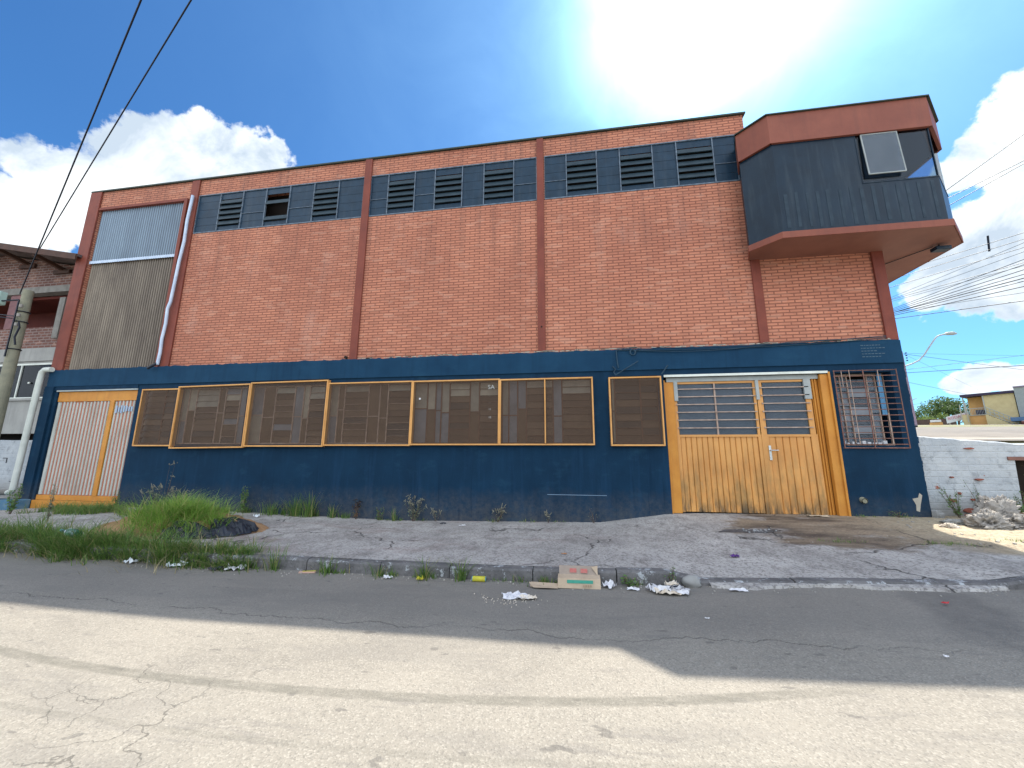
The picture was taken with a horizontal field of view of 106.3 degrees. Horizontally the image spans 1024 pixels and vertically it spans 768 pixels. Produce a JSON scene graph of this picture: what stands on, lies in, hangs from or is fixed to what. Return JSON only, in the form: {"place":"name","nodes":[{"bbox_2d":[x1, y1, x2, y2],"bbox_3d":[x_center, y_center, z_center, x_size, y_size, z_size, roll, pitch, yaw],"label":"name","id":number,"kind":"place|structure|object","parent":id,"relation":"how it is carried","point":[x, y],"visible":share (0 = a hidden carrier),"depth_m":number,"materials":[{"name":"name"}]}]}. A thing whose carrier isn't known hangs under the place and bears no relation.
{"place":"outdoors","nodes":[
{"label":"outdoors","id":0,"kind":"place"},
{"bbox_2d":[40,0,191,247],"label":"overhead wire","id":1,"kind":"object","parent":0,"point":[166,40],"visible":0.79,"depth_m":9.78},
{"bbox_2d":[0,520,263,576],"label":"dry grass","id":2,"kind":"structure","parent":0,"point":[55,555],"depth_m":5.20,"materials":[{"name":"plant"}]},
{"bbox_2d":[0,552,1023,767],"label":"road","id":3,"kind":"structure","parent":0,"point":[104,664],"depth_m":2.51,"materials":[{"name":"asphalt"}]},
{"bbox_2d":[0,499,282,571],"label":"grass","id":4,"kind":"structure","parent":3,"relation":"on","point":[30,532],"depth_m":5.37,"materials":[{"name":"plant"}]},
{"bbox_2d":[60,528,82,536],"bbox_3d":[-6.511,2.187,5.652,0.385,0.124,0.115,-3,-11,15],"label":"green bottle","id":5,"kind":"object","parent":4,"relation":"on","point":[69,531],"visible":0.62,"depth_m":5.60,"materials":[{"name":"glass"}]},
{"bbox_2d":[166,561,187,566],"bbox_3d":[-4.355,2.342,5.005,0.245,0.062,0.109,1,-11,-3],"label":"plastic bag","id":6,"kind":"object","parent":3,"relation":"on","point":[178,564],"visible":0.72,"depth_m":4.97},
{"bbox_2d":[224,563,244,569],"bbox_3d":[-3.497,2.311,4.866,0.257,0.075,0.109,2,-11,-8],"label":"newspaper scrap","id":7,"kind":"object","parent":3,"relation":"on","point":[234,568],"visible":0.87,"depth_m":4.85,"materials":[{"name":"white paper"}]},
{"bbox_2d":[230,549,266,572],"bbox_3d":[-3.322,2.231,4.936,0.570,0.274,0.495,-9,-14,40],"label":"grass clump","id":8,"kind":"object","parent":3,"relation":"on","point":[248,565],"visible":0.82,"depth_m":4.90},
{"bbox_2d":[251,542,293,572],"bbox_3d":[-2.996,2.186,4.861,0.523,0.338,0.709,-1,-11,9],"label":"grass clump","id":9,"kind":"object","parent":3,"relation":"on","point":[273,564],"visible":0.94,"depth_m":4.88,"materials":[{"name":"plant"}]},
{"bbox_2d":[298,570,315,572],"bbox_3d":[-2.536,2.328,4.760,0.203,0.017,0.053,1,-11,-6],"label":"flattened carton","id":10,"kind":"object","parent":3,"relation":"on","point":[311,571],"visible":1,"depth_m":4.75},
{"bbox_2d":[314,554,349,576],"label":"grass clump","id":11,"kind":"object","parent":3,"relation":"on","point":[327,570],"visible":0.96,"depth_m":4.71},
{"bbox_2d":[363,558,397,579],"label":"grass clump","id":12,"kind":"object","parent":3,"relation":"on","point":[377,573],"visible":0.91,"depth_m":4.63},
{"bbox_2d":[414,555,442,583],"bbox_3d":[-1.030,2.177,4.594,0.535,0.269,0.548,-1,-11,9],"label":"grass clump","id":13,"kind":"object","parent":3,"relation":"on","point":[425,574],"visible":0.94,"depth_m":4.54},
{"bbox_2d":[448,558,476,581],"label":"grass clump","id":14,"kind":"object","parent":3,"relation":"on","point":[460,574],"visible":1,"depth_m":4.46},
{"bbox_2d":[472,576,485,581],"bbox_3d":[-0.382,2.252,4.439,0.160,0.058,0.060,-1,-11,6],"label":"yellow can","id":15,"kind":"object","parent":3,"relation":"on","point":[478,578],"visible":1,"depth_m":4.42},
{"bbox_2d":[0,540,1023,589],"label":"kerb","id":16,"kind":"structure","parent":3,"relation":"on","point":[647,576],"depth_m":4.48,"materials":[{"name":"concrete"}]},
{"bbox_2d":[502,591,536,599],"bbox_3d":[0.075,2.147,3.923,0.379,0.054,0.193,-1,-11,9],"label":"torn paper","id":17,"kind":"object","parent":3,"relation":"on","point":[511,595],"visible":1,"depth_m":3.88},
{"bbox_2d":[529,565,600,588],"bbox_3d":[0.585,2.139,4.277,0.792,0.195,0.240,0,-11,1],"label":"cardboard box","id":18,"kind":"object","parent":3,"relation":"on","point":[578,577],"visible":1,"depth_m":4.23,"materials":[{"name":"beige"}]},
{"bbox_2d":[128,518,1023,597],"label":"pebbles","id":19,"kind":"object","parent":3,"relation":"on","point":[707,586],"visible":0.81,"depth_m":4.70,"materials":[{"name":"stone"}]},
{"bbox_2d":[602,579,616,588],"bbox_3d":[1.065,2.175,4.195,0.120,0.070,0.140,-10,-15,44],"label":"white scrap","id":20,"kind":"object","parent":3,"relation":"on","point":[610,584],"visible":1,"depth_m":4.18,"materials":[{"name":"paper"}]},
{"bbox_2d":[620,574,635,586],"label":"weed plant","id":21,"kind":"object","parent":3,"relation":"on","point":[625,580],"visible":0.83,"depth_m":4.21,"materials":[{"name":"green plant"}]},
{"bbox_2d":[645,580,689,594],"bbox_3d":[1.621,2.108,3.997,0.441,0.096,0.272,-1,-11,9],"label":"paper heap","id":22,"kind":"object","parent":3,"relation":"on","point":[672,588],"visible":1,"depth_m":3.96,"materials":[{"name":"paper"}]},
{"bbox_2d":[664,567,676,580],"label":"weed plant","id":23,"kind":"object","parent":3,"relation":"on","point":[673,573],"visible":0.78,"depth_m":4.17,"materials":[{"name":"green plant"}]},
{"bbox_2d":[681,575,701,587],"bbox_3d":[1.943,2.148,4.167,0.204,0.158,0.155,-1,-11,9],"label":"stone lump","id":24,"kind":"object","parent":3,"relation":"on","point":[693,581],"visible":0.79,"depth_m":4.12,"materials":[{"name":"stone"}]},
{"bbox_2d":[729,587,747,590],"bbox_3d":[2.331,2.114,3.956,0.190,0.024,0.059,-1,-11,9],"label":"white scrap","id":25,"kind":"object","parent":3,"relation":"on","point":[741,589],"visible":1,"depth_m":3.96,"materials":[{"name":"paper"}]},
{"bbox_2d":[709,582,1009,592],"bbox_3d":[3.471,2.072,3.887,2.730,0.149,0.151,-1,-11,9],"label":"gutter apron","id":26,"kind":"object","parent":3,"relation":"on","point":[901,587],"visible":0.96,"depth_m":3.90,"materials":[{"name":"concrete"}]},
{"bbox_2d":[0,507,1023,579],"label":"sidewalk","id":27,"kind":"structure","parent":0,"point":[694,543],"depth_m":5.47,"materials":[{"name":"concrete"}]},
{"bbox_2d":[6,483,23,513],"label":"weed plant","id":28,"kind":"object","parent":27,"relation":"on","point":[12,508],"visible":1,"depth_m":8.23,"materials":[{"name":"green plant"}]},
{"bbox_2d":[0,440,31,498],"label":"yard wall","id":29,"kind":"structure","parent":27,"relation":"on","point":[9,449],"depth_m":10.17,"materials":[{"name":"paint"}]},
{"bbox_2d":[0,289,34,435],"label":"utility pole","id":30,"kind":"object","parent":27,"relation":"on","point":[22,313],"visible":1,"depth_m":9.74,"materials":[{"name":"concrete"}]},
{"bbox_2d":[0,291,19,316],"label":"meter box","id":31,"kind":"object","parent":30,"relation":"attached to","point":[3,297],"visible":0.9,"depth_m":10.08,"materials":[{"name":"plastic"}]},
{"bbox_2d":[19,0,141,293],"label":"overhead wire","id":32,"kind":"object","parent":30,"relation":"attached to","point":[113,66],"visible":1,"depth_m":7.25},
{"bbox_2d":[44,484,56,520],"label":"weed plant","id":33,"kind":"object","parent":27,"relation":"on","point":[49,510],"visible":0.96,"depth_m":7.24,"materials":[{"name":"green plant"}]},
{"bbox_2d":[111,491,128,505],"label":"weed plant","id":34,"kind":"object","parent":27,"relation":"on","point":[116,500],"visible":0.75,"depth_m":8.84,"materials":[{"name":"green plant"}]},
{"bbox_2d":[140,483,174,506],"bbox_3d":[-8.003,2.559,8.700,0.864,0.614,0.335,-1,-11,9],"label":"weed plant","id":35,"kind":"object","parent":27,"relation":"on","point":[152,488],"visible":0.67,"depth_m":8.65,"materials":[{"name":"green plant"}]},
{"bbox_2d":[161,462,177,501],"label":"weed plant","id":36,"kind":"object","parent":27,"relation":"on","point":[166,481],"visible":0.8,"depth_m":7.41,"materials":[{"name":"green plant"}]},
{"bbox_2d":[171,486,193,501],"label":"weed plant","id":37,"kind":"object","parent":27,"relation":"on","point":[172,489],"visible":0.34,"depth_m":8.47,"materials":[{"name":"green plant"}]},
{"bbox_2d":[96,512,268,539],"bbox_3d":[-5.737,2.387,6.696,3.400,0.379,2.100,-1,-11,9],"label":"earth mound","id":38,"kind":"object","parent":27,"relation":"on","point":[261,527],"visible":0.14,"depth_m":6.30,"materials":[{"name":"soil"}]},
{"bbox_2d":[83,489,247,537],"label":"mound grass","id":39,"kind":"structure","parent":38,"relation":"on","point":[190,510],"depth_m":6.35,"materials":[{"name":"plant"}]},
{"bbox_2d":[160,516,258,538],"bbox_3d":[-4.893,2.332,6.278,1.290,0.258,0.618,8,-13,-36],"label":"plastic sheet","id":40,"kind":"object","parent":27,"relation":"on","point":[240,526],"visible":0.76,"depth_m":6.22,"materials":[{"name":"plastic"}]},
{"bbox_2d":[240,485,248,510],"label":"weed plant","id":41,"kind":"object","parent":27,"relation":"on","point":[242,504],"visible":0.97,"depth_m":8.53,"materials":[{"name":"green plant"}]},
{"bbox_2d":[239,499,285,515],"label":"grass clump","id":42,"kind":"object","parent":27,"relation":"on","point":[270,511],"visible":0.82,"depth_m":8.34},
{"bbox_2d":[278,496,303,516],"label":"grass clump","id":43,"kind":"object","parent":27,"relation":"on","point":[292,511],"visible":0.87,"depth_m":8.24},
{"bbox_2d":[293,489,322,517],"bbox_3d":[-4.397,2.538,8.270,0.871,0.620,0.853,6,-12,-27],"label":"grass clump","id":44,"kind":"object","parent":27,"relation":"on","point":[309,510],"visible":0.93,"depth_m":8.21,"materials":[{"name":"plant"}]},
{"bbox_2d":[325,503,339,517],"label":"grass clump","id":45,"kind":"object","parent":27,"relation":"on","point":[332,515],"visible":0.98,"depth_m":8.17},
{"bbox_2d":[352,499,361,518],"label":"weed plant","id":46,"kind":"object","parent":27,"relation":"on","point":[357,508],"visible":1,"depth_m":8.09,"materials":[{"name":"green plant"}]},
{"bbox_2d":[388,507,399,520],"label":"grass clump","id":47,"kind":"object","parent":27,"relation":"on","point":[393,517],"visible":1,"depth_m":7.99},
{"bbox_2d":[403,494,426,520],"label":"weed plant","id":48,"kind":"object","parent":27,"relation":"on","point":[415,514],"visible":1,"depth_m":7.93,"materials":[{"name":"green plant"}]},
{"bbox_2d":[492,503,505,521],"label":"weed plant","id":49,"kind":"object","parent":27,"relation":"on","point":[500,516],"visible":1,"depth_m":7.66,"materials":[{"name":"green plant"}]},
{"bbox_2d":[125,500,1022,586],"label":"joint grass","id":50,"kind":"structure","parent":27,"relation":"on","point":[637,582],"depth_m":5.04,"materials":[{"name":"plant"}]},
{"bbox_2d":[718,529,774,532],"bbox_3d":[3.642,2.288,5.980,0.835,0.039,0.214,-1,-11,9],"label":"broken concrete pit","id":51,"kind":"object","parent":27,"relation":"on","point":[741,530],"visible":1,"depth_m":5.97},
{"bbox_2d":[931,510,944,517],"bbox_3d":[7.298,2.230,6.568,0.118,0.130,0.109,2,-11,-8],"label":"plaster chunk","id":52,"kind":"object","parent":27,"relation":"on","point":[937,514],"visible":1,"depth_m":6.55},
{"bbox_2d":[938,483,962,517],"bbox_3d":[7.520,1.994,6.578,0.400,0.576,0.190,-1,-11,9],"label":"weed plant","id":53,"kind":"object","parent":27,"relation":"on","point":[958,513],"visible":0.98,"depth_m":6.55,"materials":[{"name":"green plant"}]},
{"bbox_2d":[940,519,965,524],"bbox_3d":[7.128,2.197,6.127,0.553,0.088,0.210,-1,-11,9],"label":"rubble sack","id":54,"kind":"object","parent":27,"relation":"on","point":[956,521],"visible":0.63,"depth_m":6.09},
{"bbox_2d":[917,436,1023,515],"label":"retaining wall","id":55,"kind":"structure","parent":27,"relation":"on","point":[990,469],"depth_m":6.73,"materials":[{"name":"brick"}]},
{"bbox_2d":[960,509,1015,529],"bbox_3d":[7.362,2.067,5.899,0.685,0.290,0.523,-1,-11,9],"label":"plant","id":56,"kind":"object","parent":27,"relation":"on","point":[988,519],"visible":0.88,"depth_m":5.81,"materials":[{"name":"plant"}]},
{"bbox_2d":[968,495,1020,517],"bbox_3d":[7.679,1.998,6.109,0.646,0.457,0.408,-9,-14,40],"label":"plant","id":57,"kind":"object","parent":27,"relation":"on","point":[1005,506],"visible":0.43,"depth_m":6.03,"materials":[{"name":"plant"}]},
{"bbox_2d":[1010,514,1023,529],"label":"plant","id":58,"kind":"object","parent":27,"relation":"on","point":[1017,520],"visible":0.87,"depth_m":5.72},
{"bbox_2d":[1013,491,1023,512],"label":"weed plant","id":59,"kind":"object","parent":27,"relation":"on","point":[1021,510],"visible":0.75,"depth_m":6.47,"materials":[{"name":"green plant"}]},
{"bbox_2d":[0,0,1023,582],"label":"sky","id":60,"kind":"structure","parent":0,"point":[237,86],"materials":[{"name":"blue"}]},
{"bbox_2d":[939,523,961,528],"bbox_3d":[6.646,2.147,5.833,0.305,0.083,0.161,3,-11,-14],"label":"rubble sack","id":61,"kind":"object","parent":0,"point":[948,525],"visible":0.79,"depth_m":5.80,"materials":[{"name":"plastic"}]},
{"bbox_2d":[916,426,1023,440],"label":"street","id":62,"kind":"structure","parent":0,"point":[959,433],"depth_m":11.24,"materials":[{"name":"concrete"}]},
{"bbox_2d":[918,425,1023,442],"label":"terrain","id":63,"kind":"structure","parent":0,"point":[975,426],"depth_m":33.95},
{"bbox_2d":[0,243,81,439],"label":"brick house","id":64,"kind":"structure","parent":63,"relation":"on","point":[48,280],"depth_m":11.47,"materials":[{"name":"brick"}]},
{"bbox_2d":[0,363,51,398],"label":"window","id":65,"kind":"structure","parent":64,"relation":"in","point":[25,377],"depth_m":11.18,"materials":[{"name":"white plastic"}]},
{"bbox_2d":[0,94,963,521],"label":"warehouse building","id":66,"kind":"structure","parent":63,"relation":"on","point":[654,318],"depth_m":8.45,"materials":[{"name":"brick"}]},
{"bbox_2d":[132,388,182,445],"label":"window","id":67,"kind":"structure","parent":66,"relation":"in","point":[154,421],"depth_m":9.36,"materials":[{"name":"brown metal"}]},
{"bbox_2d":[168,383,250,448],"bbox_3d":[-7.160,0.778,9.193,2.003,1.524,0.202,-1,-11,9],"label":"window","id":68,"kind":"structure","parent":66,"relation":"in","point":[205,417],"depth_m":9.13,"materials":[{"name":"brown metal"}]},
{"bbox_2d":[193,177,363,233],"bbox_3d":[-6.187,-4.682,10.107,4.904,1.154,0.065,-1,-11,9],"label":"louvre window","id":69,"kind":"structure","parent":66,"relation":"in","point":[257,198],"depth_m":10.09,"materials":[{"name":"blue paint"}]},
{"bbox_2d":[243,380,330,446],"bbox_3d":[-5.200,0.687,8.898,2.050,1.515,0.202,-1,-11,9],"label":"window","id":70,"kind":"structure","parent":66,"relation":"in","point":[272,418],"depth_m":8.83,"materials":[{"name":"brown metal"}]},
{"bbox_2d":[323,381,412,445],"bbox_3d":[-3.186,0.665,8.587,2.047,1.422,0.190,-1,-11,9],"label":"window","id":71,"kind":"structure","parent":66,"relation":"in","point":[361,413],"depth_m":8.53,"materials":[{"name":"brown metal"}]},
{"bbox_2d":[369,157,536,216],"bbox_3d":[-1.499,-4.797,9.382,4.214,1.154,0.065,-1,-11,9],"label":"louvre window","id":72,"kind":"structure","parent":66,"relation":"in","point":[526,184],"depth_m":9.37,"materials":[{"name":"blue paint"}]},
{"bbox_2d":[410,379,499,444],"bbox_3d":[-1.216,0.612,8.282,1.955,1.402,0.192,-1,-11,9],"label":"window","id":73,"kind":"structure","parent":66,"relation":"in","point":[441,413],"depth_m":8.20,"materials":[{"name":"brown metal"}]},
{"bbox_2d":[499,377,594,444],"bbox_3d":[0.705,0.564,7.970,1.938,1.399,0.220,-1,-11,9],"label":"window","id":74,"kind":"structure","parent":66,"relation":"in","point":[532,411],"depth_m":7.91,"materials":[{"name":"brown metal"}]},
{"bbox_2d":[608,376,665,445],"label":"window","id":75,"kind":"structure","parent":66,"relation":"in","point":[633,422],"depth_m":7.63,"materials":[{"name":"brown metal"}]},
{"bbox_2d":[544,134,739,199],"bbox_3d":[2.843,-4.903,8.710,4.204,1.154,0.065,-1,-11,9],"label":"louvre window","id":76,"kind":"structure","parent":66,"relation":"in","point":[556,166],"depth_m":8.70,"materials":[{"name":"blue paint"}]},
{"bbox_2d":[675,380,769,513],"bbox_3d":[4.020,1.193,7.475,1.530,2.513,0.155,-1,-11,9],"label":"door leaf","id":77,"kind":"structure","parent":66,"relation":"in","point":[722,411],"depth_m":7.43,"materials":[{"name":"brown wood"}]},
{"bbox_2d":[757,379,828,514],"bbox_3d":[5.251,1.157,7.256,0.970,2.513,0.212,-1,-11,9],"label":"door leaf","id":78,"kind":"structure","parent":66,"relation":"in","point":[781,410],"depth_m":7.22,"materials":[{"name":"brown wood"}]},
{"bbox_2d":[835,374,894,443],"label":"window","id":79,"kind":"structure","parent":66,"relation":"in","point":[880,389],"depth_m":7.26,"materials":[{"name":"grey glass"}]},
{"bbox_2d":[930,136,944,186],"bbox_3d":[7.505,-4.206,7.187,2.016,1.010,0.415,2,-11,-10],"label":"window glass","id":80,"kind":"structure","parent":66,"relation":"in","point":[934,149],"depth_m":7.36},
{"bbox_2d":[914,409,928,419],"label":"tree","id":81,"kind":"object","parent":63,"relation":"on","point":[917,414],"visible":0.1,"depth_m":75.63,"materials":[{"name":"green plant"}]},
{"bbox_2d":[917,412,947,419],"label":"tree","id":82,"kind":"object","parent":63,"relation":"on","point":[932,417],"visible":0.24,"depth_m":64.80,"materials":[{"name":"green plant"}]},
{"bbox_2d":[930,420,942,424],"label":"market stall","id":83,"kind":"object","parent":63,"relation":"on","point":[936,422],"visible":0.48,"depth_m":52.56,"materials":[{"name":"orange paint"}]},
{"bbox_2d":[917,419,956,424],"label":"brown hoarding","id":84,"kind":"object","parent":63,"relation":"on","point":[925,422],"visible":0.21,"depth_m":60.58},
{"bbox_2d":[917,396,964,418],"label":"tree","id":85,"kind":"object","parent":63,"relation":"on","point":[924,410],"visible":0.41,"depth_m":69.42,"materials":[{"name":"green plant"}]},
{"bbox_2d":[928,398,969,424],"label":"tree","id":86,"kind":"object","parent":63,"relation":"on","point":[952,408],"visible":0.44,"depth_m":65.80,"materials":[{"name":"green plant"}]},
{"bbox_2d":[889,247,1023,287],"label":"overhead wire","id":87,"kind":"object","parent":63,"relation":"on","point":[957,267],"visible":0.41,"depth_m":16.95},
{"bbox_2d":[892,252,1021,298],"bbox_3d":[23.356,-5.413,22.599,0.019,3.820,23.547,-3,-11,17],"label":"overhead wire","id":88,"kind":"object","parent":63,"relation":"on","point":[960,274],"visible":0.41,"depth_m":18.84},
{"bbox_2d":[946,412,968,424],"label":"shop sign","id":89,"kind":"object","parent":63,"relation":"on","point":[952,418],"visible":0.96,"depth_m":49.65,"materials":[{"name":"metal"}]},
{"bbox_2d":[893,243,1022,296],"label":"overhead wire","id":90,"kind":"object","parent":63,"relation":"on","point":[961,268],"visible":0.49,"depth_m":19.35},
{"bbox_2d":[894,266,1021,300],"bbox_3d":[24.219,-5.361,23.698,0.019,6.328,27.715,-4,-11,21],"label":"overhead wire","id":91,"kind":"object","parent":63,"relation":"on","point":[958,283],"visible":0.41,"depth_m":19.49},
{"bbox_2d":[893,259,1023,308],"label":"overhead wire","id":92,"kind":"object","parent":63,"relation":"on","point":[962,282],"visible":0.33,"depth_m":16.65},
{"bbox_2d":[894,278,1023,312],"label":"overhead wire","id":93,"kind":"object","parent":63,"relation":"on","point":[965,293],"visible":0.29,"depth_m":17.33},
{"bbox_2d":[894,281,1023,313],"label":"overhead wire","id":94,"kind":"object","parent":63,"relation":"on","point":[956,298],"visible":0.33,"depth_m":17.21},
{"bbox_2d":[894,269,1023,310],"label":"overhead wire","id":95,"kind":"object","parent":63,"relation":"on","point":[962,289],"visible":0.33,"depth_m":17.45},
{"bbox_2d":[894,264,1023,309],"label":"overhead wire","id":96,"kind":"object","parent":63,"relation":"on","point":[961,286],"visible":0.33,"depth_m":17.63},
{"bbox_2d":[894,262,1023,298],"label":"overhead wire","id":97,"kind":"object","parent":63,"relation":"on","point":[959,280],"visible":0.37,"depth_m":17.31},
{"bbox_2d":[895,300,1023,318],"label":"overhead wire","id":98,"kind":"object","parent":63,"relation":"on","point":[961,309],"visible":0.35,"depth_m":18.31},
{"bbox_2d":[896,286,1023,314],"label":"overhead wire","id":99,"kind":"object","parent":63,"relation":"on","point":[962,300],"visible":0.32,"depth_m":16.17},
{"bbox_2d":[896,274,1023,311],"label":"overhead wire","id":100,"kind":"object","parent":63,"relation":"on","point":[964,291],"visible":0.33,"depth_m":17.16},
{"bbox_2d":[904,239,1022,275],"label":"overhead wire","id":101,"kind":"object","parent":63,"relation":"on","point":[964,257],"visible":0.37,"depth_m":16.80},
{"bbox_2d":[903,292,1023,310],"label":"overhead wire","id":102,"kind":"object","parent":63,"relation":"on","point":[970,300],"visible":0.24,"depth_m":18.26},
{"bbox_2d":[934,437,1023,438],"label":"kerb","id":103,"kind":"structure","parent":63,"relation":"on","point":[987,438],"depth_m":7.81,"materials":[{"name":"concrete"}]},
{"bbox_2d":[959,390,1021,424],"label":"yellow house","id":104,"kind":"structure","parent":63,"relation":"on","point":[995,408],"depth_m":47.44,"materials":[{"name":"paint"}]},
{"bbox_2d":[1010,385,1023,421],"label":"grey building","id":105,"kind":"structure","parent":63,"relation":"on","point":[1019,393],"depth_m":45.50,"materials":[{"name":"paint"}]},
{"bbox_2d":[929,232,1023,261],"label":"overhead wire","id":106,"kind":"object","parent":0,"point":[976,247],"visible":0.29,"depth_m":16.58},
{"bbox_2d":[946,134,1023,190],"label":"overhead wire","id":107,"kind":"object","parent":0,"point":[986,161],"visible":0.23,"depth_m":17.18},
{"bbox_2d":[949,160,1023,197],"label":"overhead wire","id":108,"kind":"object","parent":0,"point":[993,175],"visible":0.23,"depth_m":17.07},
{"bbox_2d":[950,163,1023,204],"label":"overhead wire","id":109,"kind":"object","parent":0,"point":[987,183],"visible":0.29,"depth_m":17.27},
{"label":"far pavement","id":110,"kind":"structure","parent":0,"visible":0},
{"bbox_2d":[902,332,956,426],"bbox_3d":[32.349,-0.213,29.536,4.732,7.836,0.916,-1,-11,9],"label":"street lamp","id":111,"kind":"object","parent":110,"relation":"on","point":[922,356],"visible":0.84,"depth_m":29.90,"materials":[{"name":"grey metal"}]},
{"bbox_2d":[909,365,1023,372],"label":"overhead wire","id":112,"kind":"object","parent":111,"relation":"attached to","point":[970,368],"visible":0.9,"depth_m":23.39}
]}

